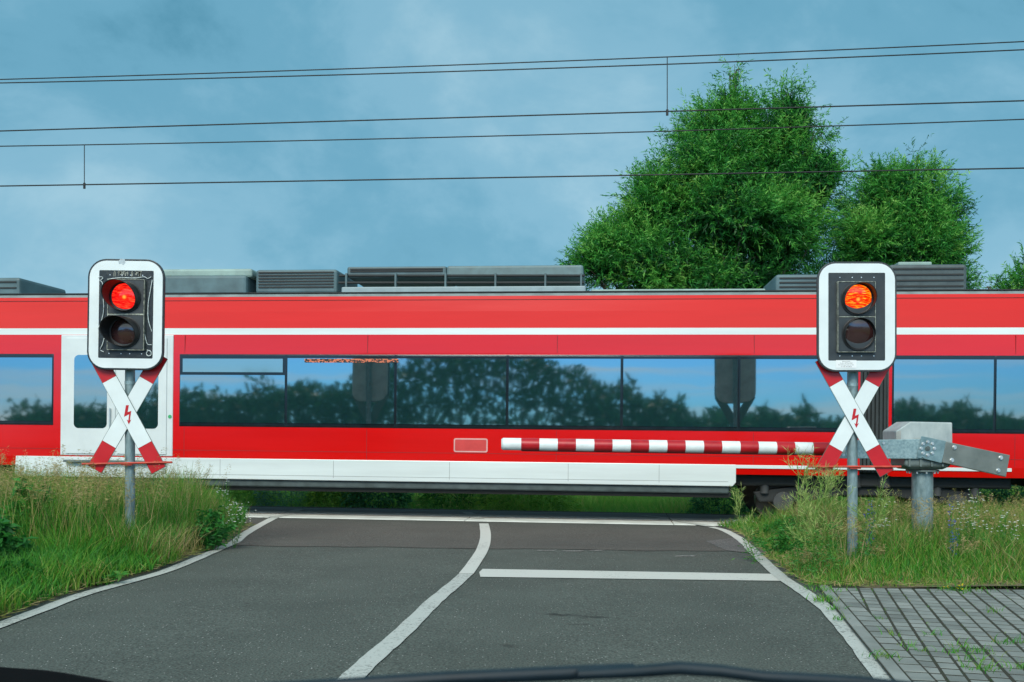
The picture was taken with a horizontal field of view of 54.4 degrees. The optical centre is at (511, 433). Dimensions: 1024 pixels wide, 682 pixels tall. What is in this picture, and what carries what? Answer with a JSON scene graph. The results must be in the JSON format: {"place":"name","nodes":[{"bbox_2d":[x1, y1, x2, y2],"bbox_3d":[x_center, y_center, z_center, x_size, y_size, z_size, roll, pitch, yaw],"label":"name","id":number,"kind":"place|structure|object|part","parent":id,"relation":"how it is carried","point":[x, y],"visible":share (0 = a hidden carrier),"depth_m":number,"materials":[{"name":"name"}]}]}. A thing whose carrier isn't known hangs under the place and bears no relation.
{"place":"outdoors","nodes":[
{"label":"outdoors","id":0,"kind":"place"},
{"bbox_2d":[0,445,255,618],"bbox_3d":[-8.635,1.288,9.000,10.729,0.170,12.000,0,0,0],"label":"verge","id":1,"kind":"structure","parent":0,"point":[122,578],"depth_m":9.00,"materials":[{"name":"green plant"}]},
{"bbox_2d":[0,515,39,558],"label":"leafy weed","id":2,"kind":"object","parent":1,"relation":"on","point":[8,540],"visible":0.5,"depth_m":9.32,"materials":[{"name":"green plant"}]},
{"bbox_2d":[0,558,48,580],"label":"leafy weed","id":3,"kind":"object","parent":1,"relation":"on","point":[22,560],"visible":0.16,"depth_m":8.37,"materials":[{"name":"green plant"}]},
{"bbox_2d":[0,477,68,535],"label":"leafy weed","id":4,"kind":"object","parent":1,"relation":"on","point":[23,493],"visible":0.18,"depth_m":10.32,"materials":[{"name":"green plant"}]},
{"bbox_2d":[74,563,130,585],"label":"leafy weed","id":5,"kind":"object","parent":1,"relation":"on","point":[118,575],"visible":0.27,"depth_m":8.98,"materials":[{"name":"green plant"}]},
{"bbox_2d":[82,259,172,530],"bbox_3d":[-4.097,-0.123,10.586,0.932,3.467,0.442,0,0,-16],"label":"level crossing signal","id":6,"kind":"object","parent":1,"relation":"on","point":[126,318],"visible":1,"depth_m":10.59,"materials":[{"name":"metal"}]},
{"bbox_2d":[185,505,238,551],"bbox_3d":[-3.523,1.101,11.615,0.596,0.530,0.482,0,0,-27],"label":"leafy weed","id":7,"kind":"object","parent":1,"relation":"on","point":[212,539],"visible":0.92,"depth_m":11.58,"materials":[{"name":"green plant"}]},
{"bbox_2d":[216,479,248,543],"bbox_3d":[-3.423,0.967,12.204,0.382,0.800,0.243,0,0,0],"label":"flowering weed","id":8,"kind":"object","parent":1,"relation":"on","point":[225,510],"visible":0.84,"depth_m":12.20,"materials":[{"name":"green plant"}]},
{"bbox_2d":[226,502,250,547],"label":"flowering weed","id":9,"kind":"object","parent":1,"relation":"on","point":[240,527],"visible":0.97,"depth_m":11.90,"materials":[{"name":"green plant"}]},
{"bbox_2d":[0,545,871,681],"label":"road","id":10,"kind":"structure","parent":0,"point":[239,613],"depth_m":7.44,"materials":[{"name":"grey asphalt"}]},
{"bbox_2d":[0,541,240,627],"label":"edge line","id":11,"kind":"object","parent":10,"relation":"on","point":[27,614],"visible":0.94,"depth_m":8.65,"materials":[{"name":"white paint"}]},
{"bbox_2d":[339,573,471,677],"bbox_3d":[-0.769,1.384,6.877,0.185,0.007,5.972,0,0,6],"label":"line","id":12,"kind":"object","parent":10,"relation":"on","point":[367,662],"visible":0.98,"depth_m":6.92,"materials":[{"name":"white paint"}]},
{"bbox_2d":[240,545,629,550],"bbox_3d":[-0.300,1.394,12.042,9.801,0.093,0.122,0,0,1],"label":"road seam","id":13,"kind":"object","parent":10,"relation":"on","point":[405,547],"visible":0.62,"depth_m":12.06,"materials":[{"name":"asphalt"}]},
{"bbox_2d":[0,661,912,681],"bbox_3d":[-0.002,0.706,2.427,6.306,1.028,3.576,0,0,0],"label":"car","id":14,"kind":"object","parent":10,"relation":"on","point":[567,673],"visible":1,"depth_m":0.86,"materials":[{"name":"metal"}]},
{"bbox_2d":[479,569,779,580],"bbox_3d":[1.151,1.405,9.855,2.969,0.028,0.560,0,0,3],"label":"stop line","id":15,"kind":"object","parent":10,"relation":"on","point":[608,574],"visible":1,"depth_m":9.87,"materials":[{"name":"white paint"}]},
{"bbox_2d":[729,484,763,561],"bbox_3d":[2.602,1.004,11.016,0.409,0.958,0.358,0,0,0],"label":"podded weed","id":16,"kind":"object","parent":10,"relation":"on","point":[750,531],"visible":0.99,"depth_m":11.00,"materials":[{"name":"green plant"}]},
{"bbox_2d":[744,547,891,678],"bbox_3d":[2.449,1.414,7.984,0.311,0.013,8.993,0,0,8],"label":"edge line","id":17,"kind":"object","parent":10,"relation":"on","point":[873,666],"visible":0.76,"depth_m":7.44,"materials":[{"name":"white paint"}]},
{"bbox_2d":[818,585,909,680],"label":"kerb","id":18,"kind":"structure","parent":10,"relation":"on","point":[894,670],"depth_m":6.74,"materials":[{"name":"concrete"}]},
{"bbox_2d":[0,0,1023,292],"label":"sky","id":19,"kind":"structure","parent":0,"point":[53,236],"materials":[{"name":"blue"}]},
{"bbox_2d":[717,484,1023,679],"bbox_3d":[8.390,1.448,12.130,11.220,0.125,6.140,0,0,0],"label":"verge","id":20,"kind":"structure","parent":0,"point":[865,585],"depth_m":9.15,"materials":[{"name":"green plant"}]},
{"bbox_2d":[707,537,772,555],"bbox_3d":[3.041,1.422,12.348,0.985,0.009,2.611,0,0,0],"label":"gravel patch","id":21,"kind":"object","parent":20,"relation":"on","point":[729,544],"visible":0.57,"depth_m":12.70,"materials":[{"name":"grey gravel"}]},
{"bbox_2d":[752,525,808,557],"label":"leafy weed","id":22,"kind":"object","parent":21,"relation":"on","point":[780,546],"visible":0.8,"depth_m":11.40,"materials":[{"name":"green plant"}]},
{"bbox_2d":[779,444,838,578],"bbox_3d":[2.893,0.765,9.747,0.562,1.384,0.482,0,0,37],"label":"podded weed","id":23,"kind":"object","parent":20,"relation":"on","point":[800,494],"visible":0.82,"depth_m":9.76,"materials":[{"name":"green plant"}]},
{"bbox_2d":[782,466,841,581],"bbox_3d":[2.871,0.859,9.533,0.533,1.168,0.498,0,0,0],"label":"podded weed","id":24,"kind":"object","parent":20,"relation":"on","point":[812,530],"visible":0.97,"depth_m":9.49,"materials":[{"name":"green plant"}]},
{"bbox_2d":[798,450,860,572],"bbox_3d":[3.072,0.803,9.607,0.642,1.339,0.456,0,0,32],"label":"podded weed","id":25,"kind":"object","parent":20,"relation":"on","point":[825,514],"visible":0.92,"depth_m":9.61,"materials":[{"name":"green plant"}]},
{"bbox_2d":[809,262,900,555],"bbox_3d":[3.550,-0.043,10.292,0.966,3.454,0.388,0,0,0],"label":"level crossing signal","id":26,"kind":"object","parent":20,"relation":"on","point":[856,317],"visible":0.99,"depth_m":10.27,"materials":[{"name":"metal"}]},
{"bbox_2d":[864,500,873,552],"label":"blue flower","id":27,"kind":"object","parent":20,"relation":"on","point":[869,527],"visible":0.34,"depth_m":10.51,"materials":[{"name":"plant"}]},
{"bbox_2d":[846,475,895,568],"bbox_3d":[3.598,0.938,9.997,0.427,1.054,0.612,0,0,43],"label":"podded weed","id":28,"kind":"object","parent":20,"relation":"on","point":[878,524],"visible":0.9,"depth_m":9.98,"materials":[{"name":"green plant"}]},
{"bbox_2d":[874,499,896,543],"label":"flowering weed","id":29,"kind":"object","parent":20,"relation":"on","point":[884,525],"visible":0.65,"depth_m":10.61,"materials":[{"name":"green plant"}]},
{"bbox_2d":[946,504,959,559],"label":"blue flower","id":30,"kind":"object","parent":20,"relation":"on","point":[953,538],"visible":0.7,"depth_m":10.30,"materials":[{"name":"plant"}]},
{"bbox_2d":[948,501,977,547],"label":"flowering weed","id":31,"kind":"object","parent":20,"relation":"on","point":[961,522],"visible":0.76,"depth_m":10.51,"materials":[{"name":"green plant"}]},
{"bbox_2d":[961,489,986,556],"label":"flowering weed","id":32,"kind":"object","parent":20,"relation":"on","point":[971,524],"visible":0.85,"depth_m":10.42,"materials":[{"name":"green plant"}]},
{"bbox_2d":[975,510,1023,561],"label":"flowering weed","id":33,"kind":"object","parent":20,"relation":"on","point":[1002,529],"visible":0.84,"depth_m":10.31,"materials":[{"name":"green plant"}]},
{"bbox_2d":[817,584,1023,681],"bbox_3d":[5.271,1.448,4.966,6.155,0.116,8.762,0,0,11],"label":"paving","id":34,"kind":"structure","parent":0,"point":[872,602],"depth_m":7.24,"materials":[{"name":"grey concrete"}]},
{"bbox_2d":[943,583,962,590],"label":"yellow flower","id":35,"kind":"object","parent":34,"relation":"on","point":[961,587],"visible":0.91,"depth_m":8.95,"materials":[{"name":"yellow plant"}]},
{"bbox_3d":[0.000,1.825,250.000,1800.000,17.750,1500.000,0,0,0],"label":"ground","id":36,"kind":"structure","parent":0,"visible":0},
{"bbox_2d":[220,490,279,505],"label":"shrub","id":37,"kind":"object","parent":36,"relation":"on","point":[242,493],"visible":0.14,"depth_m":21.91,"materials":[{"name":"green plant"}]},
{"bbox_2d":[251,490,331,506],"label":"shrub","id":38,"kind":"object","parent":36,"relation":"on","point":[264,497],"visible":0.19,"depth_m":21.43,"materials":[{"name":"green plant"}]},
{"bbox_2d":[302,491,363,507],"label":"shrub","id":39,"kind":"object","parent":36,"relation":"on","point":[315,494],"visible":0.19,"depth_m":21.21,"materials":[{"name":"green plant"}]},
{"bbox_2d":[339,492,413,508],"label":"shrub","id":40,"kind":"object","parent":36,"relation":"on","point":[360,498],"visible":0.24,"depth_m":20.96,"materials":[{"name":"green plant"}]},
{"bbox_2d":[413,493,498,509],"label":"shrub","id":41,"kind":"object","parent":36,"relation":"on","point":[441,499],"visible":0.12,"depth_m":21.34,"materials":[{"name":"green plant"}]},
{"bbox_2d":[222,517,744,550],"bbox_3d":[-0.300,1.393,14.066,9.800,0.093,4.257,0,0,0],"label":"road patch","id":42,"kind":"object","parent":36,"relation":"on","point":[391,533],"visible":0.7,"depth_m":13.63,"materials":[{"name":"grey asphalt"}]},
{"bbox_2d":[233,517,278,540],"bbox_3d":[-3.685,1.355,14.480,0.183,0.005,3.935,0,0,-5],"label":"road edge line","id":43,"kind":"object","parent":42,"relation":"on","point":[245,533],"visible":0.88,"depth_m":14.17,"materials":[{"name":"white paint"}]},
{"bbox_2d":[459,523,490,573],"bbox_3d":[-0.400,1.386,12.577,0.252,0.002,5.472,0,0,0],"label":"road center line","id":44,"kind":"object","parent":42,"relation":"on","point":[475,560],"visible":1,"depth_m":11.77,"materials":[{"name":"white paint"}]},
{"bbox_2d":[710,527,753,546],"bbox_3d":[3.046,1.418,13.772,0.232,0.003,2.656,0,0,1],"label":"road edge line","id":45,"kind":"object","parent":42,"relation":"on","point":[736,537],"visible":0.91,"depth_m":13.69,"materials":[{"name":"white paint"}]},
{"bbox_2d":[257,513,732,521],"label":"rail","id":46,"kind":"object","parent":36,"relation":"on","point":[490,517],"visible":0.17,"depth_m":16.38,"materials":[{"name":"metal"}]},
{"bbox_2d":[234,506,761,525],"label":"crossing panels","id":47,"kind":"object","parent":36,"relation":"on","point":[514,516],"visible":0.31,"depth_m":16.73,"materials":[{"name":"concrete"}]},
{"bbox_2d":[270,514,290,516],"bbox_3d":[-3.793,1.347,16.334,0.165,0.003,0.631,0,0,11],"label":"panel marking","id":48,"kind":"object","parent":47,"relation":"on","point":[280,515],"visible":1,"depth_m":16.32,"materials":[{"name":"white paint"}]},
{"bbox_2d":[678,521,711,525],"bbox_3d":[2.859,1.411,15.565,0.157,0.005,0.987,0,0,-21],"label":"panel marking","id":49,"kind":"object","parent":47,"relation":"on","point":[694,523],"visible":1,"depth_m":15.57,"materials":[{"name":"white paint"}]},
{"bbox_2d":[244,506,754,514],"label":"rail","id":50,"kind":"object","parent":36,"relation":"on","point":[499,510],"visible":0.17,"depth_m":17.88,"materials":[{"name":"metal"}]},
{"bbox_2d":[0,262,1023,518],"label":"train","id":51,"kind":"object","parent":50,"relation":"on","point":[424,380],"visible":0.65,"depth_m":15.73,"materials":[{"name":"metal"}]},
{"bbox_3d":[-8.287,-0.728,16.482,1.473,1.150,0.052,1,0,6],"label":"window","id":52,"kind":"part","parent":51,"relation":"part of","materials":[{"name":"blue glass"}]},
{"bbox_3d":[-6.905,-0.615,16.306,0.848,1.900,0.051,1,0,6],"label":"door","id":53,"kind":"part","parent":51,"relation":"part of","materials":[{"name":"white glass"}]},
{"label":"door","id":54,"kind":"part","parent":51,"relation":"part of","materials":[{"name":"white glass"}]},
{"bbox_3d":[-4.522,-0.692,16.114,1.772,1.150,0.050,1,0,6],"label":"window","id":55,"kind":"part","parent":51,"relation":"part of","materials":[{"name":"blue glass"}]},
{"bbox_3d":[-2.738,-0.675,15.937,1.772,1.150,0.052,1,0,6],"label":"window","id":56,"kind":"part","parent":51,"relation":"part of","materials":[{"name":"blue glass"}]},
{"bbox_3d":[-0.958,-0.658,15.762,1.772,1.150,0.049,1,0,6],"label":"window","id":57,"kind":"part","parent":51,"relation":"part of","materials":[{"name":"blue glass"}]},
{"bbox_3d":[0.821,-0.641,15.587,1.772,1.150,0.051,1,0,6],"label":"window","id":58,"kind":"part","parent":51,"relation":"part of","materials":[{"name":"blue glass"}]},
{"bbox_3d":[2.601,-0.624,15.412,1.772,1.150,0.050,1,0,6],"label":"window","id":59,"kind":"part","parent":51,"relation":"part of","materials":[{"name":"blue glass"}]},
{"bbox_3d":[4.375,-0.607,15.236,1.772,1.150,0.050,1,0,6],"label":"window","id":60,"kind":"part","parent":51,"relation":"part of","materials":[{"name":"blue glass"}]},
{"bbox_3d":[6.500,-0.587,15.025,1.473,1.150,0.054,1,0,6],"label":"window","id":61,"kind":"part","parent":51,"relation":"part of","materials":[{"name":"blue glass"}]},
{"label":"window","id":62,"kind":"part","parent":51,"relation":"part of","materials":[{"name":"blue glass"}]},
{"bbox_2d":[0,41,1023,131],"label":"overhead line","id":63,"kind":"object","parent":36,"relation":"on","point":[667,111],"visible":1,"depth_m":17.42,"materials":[{"name":"metal"}]},
{"bbox_2d":[0,119,1023,188],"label":"overhead line","id":64,"kind":"object","parent":36,"relation":"on","point":[84,184],"visible":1,"depth_m":16.91,"materials":[{"name":"metal"}]},
{"bbox_2d":[0,49,1023,83],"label":"overhead wire","id":65,"kind":"object","parent":36,"relation":"on","point":[521,69],"visible":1,"depth_m":17.99,"materials":[{"name":"black metal"}]},
{"bbox_2d":[471,494,584,511],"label":"shrub","id":66,"kind":"object","parent":36,"relation":"on","point":[549,505],"visible":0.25,"depth_m":20.78,"materials":[{"name":"green plant"}]},
{"bbox_2d":[135,485,1023,513],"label":"trackside grass","id":67,"kind":"structure","parent":36,"relation":"on","point":[642,504],"depth_m":21.53,"materials":[{"name":"green plant"}]},
{"bbox_2d":[553,55,863,290],"bbox_3d":[4.866,-3.997,25.239,8.169,11.522,4.928,0,0,0],"label":"willow tree","id":68,"kind":"object","parent":36,"relation":"on","point":[769,225],"visible":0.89,"depth_m":24.74,"materials":[{"name":"green plant"}]},
{"bbox_2d":[679,485,758,514],"bbox_3d":[4.346,1.379,20.259,2.076,2.039,1.811,0,0,-30],"label":"shrub","id":69,"kind":"object","parent":36,"relation":"on","point":[702,506],"visible":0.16,"depth_m":20.07,"materials":[{"name":"green plant"}]},
{"bbox_2d":[501,422,1009,538],"bbox_3d":[2.736,0.756,11.445,5.715,1.778,0.570,0,0,0],"label":"barrier","id":70,"kind":"object","parent":36,"relation":"on","point":[922,452],"visible":0.91,"depth_m":11.19,"materials":[{"name":"metal"}]},
{"bbox_2d":[797,133,998,498],"bbox_3d":[10.310,-3.104,26.874,5.418,9.820,3.876,0,0,0],"label":"willow tree","id":71,"kind":"object","parent":36,"relation":"on","point":[905,216],"visible":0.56,"depth_m":26.19,"materials":[{"name":"green plant"}]},
{"bbox_2d":[972,485,1023,510],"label":"shrub","id":72,"kind":"object","parent":36,"relation":"on","point":[1006,494],"visible":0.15,"depth_m":19.31,"materials":[{"name":"green plant"}]},
{"bbox_2d":[973,240,1023,288],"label":"willow tree","id":73,"kind":"object","parent":36,"relation":"on","point":[1016,280],"visible":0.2,"depth_m":25.90,"materials":[{"name":"green plant"}]}
]}

